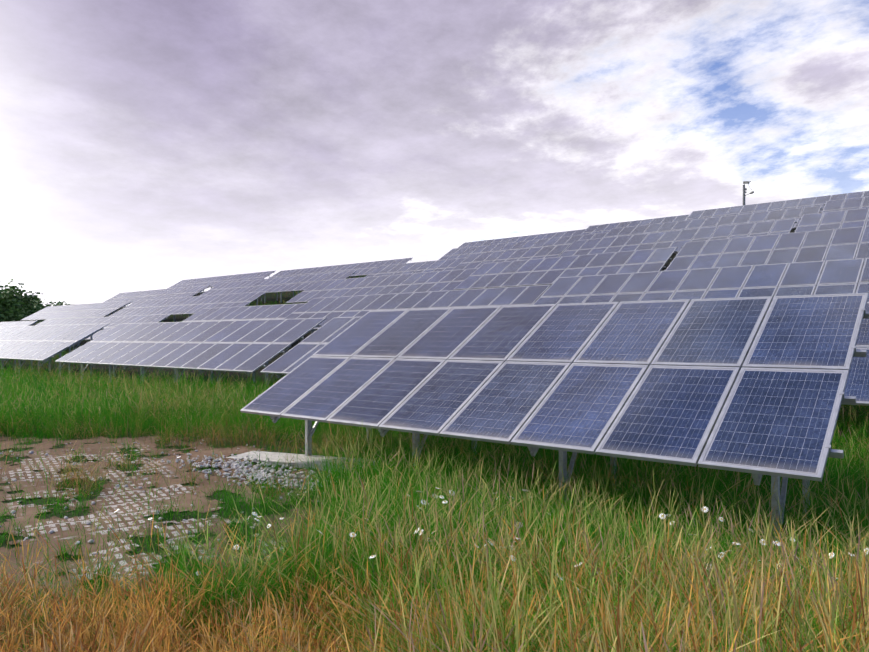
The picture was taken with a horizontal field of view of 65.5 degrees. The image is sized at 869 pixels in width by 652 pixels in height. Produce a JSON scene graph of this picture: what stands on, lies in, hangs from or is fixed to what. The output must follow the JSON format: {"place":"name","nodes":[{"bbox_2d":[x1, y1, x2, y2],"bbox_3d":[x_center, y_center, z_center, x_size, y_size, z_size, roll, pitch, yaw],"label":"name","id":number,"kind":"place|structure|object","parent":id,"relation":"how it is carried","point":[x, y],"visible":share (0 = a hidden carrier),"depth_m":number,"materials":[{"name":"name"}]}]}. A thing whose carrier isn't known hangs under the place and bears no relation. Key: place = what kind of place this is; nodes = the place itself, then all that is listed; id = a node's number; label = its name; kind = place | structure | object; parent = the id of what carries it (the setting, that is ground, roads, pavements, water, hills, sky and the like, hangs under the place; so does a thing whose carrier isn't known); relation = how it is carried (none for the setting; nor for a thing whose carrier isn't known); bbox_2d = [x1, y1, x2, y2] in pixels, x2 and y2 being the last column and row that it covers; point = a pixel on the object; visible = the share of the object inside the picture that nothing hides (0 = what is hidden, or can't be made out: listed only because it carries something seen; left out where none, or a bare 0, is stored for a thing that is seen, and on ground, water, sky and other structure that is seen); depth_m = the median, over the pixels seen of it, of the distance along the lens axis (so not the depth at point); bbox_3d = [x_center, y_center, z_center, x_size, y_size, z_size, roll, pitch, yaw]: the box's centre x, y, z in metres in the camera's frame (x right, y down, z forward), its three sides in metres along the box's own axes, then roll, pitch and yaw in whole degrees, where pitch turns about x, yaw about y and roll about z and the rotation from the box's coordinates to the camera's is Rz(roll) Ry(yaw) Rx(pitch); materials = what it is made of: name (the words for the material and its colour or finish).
{"place":"outdoors","nodes":[
{"label":"outdoors","id":0,"kind":"place"},
{"bbox_2d":[0,223,868,651],"bbox_3d":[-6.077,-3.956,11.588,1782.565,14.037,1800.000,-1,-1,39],"label":"ground","id":1,"kind":"structure","parent":0,"point":[130,371],"depth_m":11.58,"materials":[{"name":"green plant"}]},
{"bbox_2d":[0,434,334,651],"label":"paving","id":2,"kind":"structure","parent":1,"relation":"on","point":[41,485],"depth_m":8.08,"materials":[{"name":"grey concrete"}]},
{"bbox_2d":[0,439,359,570],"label":"gravel pile","id":3,"kind":"object","parent":1,"relation":"on","point":[236,464],"visible":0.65,"depth_m":9.77,"materials":[{"name":"gravel"}]},
{"bbox_2d":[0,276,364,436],"bbox_3d":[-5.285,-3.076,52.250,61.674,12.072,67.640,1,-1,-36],"label":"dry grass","id":4,"kind":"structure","parent":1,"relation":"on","point":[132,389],"depth_m":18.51,"materials":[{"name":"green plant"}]},
{"bbox_2d":[0,262,410,434],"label":"green grass","id":5,"kind":"structure","parent":1,"relation":"on","point":[68,395],"depth_m":17.91,"materials":[{"name":"green plant"}]},
{"bbox_2d":[226,451,376,473],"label":"concrete slab","id":6,"kind":"structure","parent":1,"relation":"on","point":[272,455],"depth_m":10.73,"materials":[{"name":"grey concrete"}]},
{"bbox_2d":[0,425,616,651],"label":"dry grass blades","id":7,"kind":"object","parent":1,"relation":"on","point":[138,624],"visible":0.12,"depth_m":4.16,"materials":[{"name":"brown plant"}]},
{"bbox_2d":[0,191,868,540],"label":"solar tables","id":8,"kind":"object","parent":1,"relation":"on","point":[732,339],"visible":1,"depth_m":10.59,"materials":[{"name":"blue glass"}]},
{"bbox_2d":[0,379,868,651],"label":"tall green grass","id":9,"kind":"structure","parent":1,"relation":"on","point":[327,551],"depth_m":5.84,"materials":[{"name":"green plant"}]},
{"bbox_2d":[0,415,868,651],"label":"dry grass stalks","id":10,"kind":"object","parent":1,"relation":"on","point":[80,639],"depth_m":3.79,"materials":[{"name":"brown plant"}]},
{"bbox_2d":[0,393,868,506],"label":"dry grass patches","id":11,"kind":"object","parent":1,"relation":"on","point":[69,472],"depth_m":11.09,"materials":[{"name":"plant"}]},
{"bbox_2d":[3,456,868,601],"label":"daisies","id":12,"kind":"object","parent":1,"relation":"on","point":[442,497],"visible":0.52,"depth_m":5.93,"materials":[{"name":"white plant"}]},
{"bbox_2d":[743,181,753,204],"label":"camera mast","id":13,"kind":"object","parent":1,"relation":"on","point":[744,188],"visible":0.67,"depth_m":62.62,"materials":[{"name":"metal"}]},
{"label":"tree trunks","id":14,"kind":"object","parent":1,"relation":"on","visible":0},
{"bbox_2d":[0,279,74,322],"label":"tree crowns","id":15,"kind":"object","parent":14,"relation":"on","point":[11,299],"visible":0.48,"depth_m":170.88,"materials":[{"name":"green plant"}]},
{"bbox_2d":[0,0,868,305],"label":"sky","id":16,"kind":"structure","parent":0,"point":[145,145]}
]}

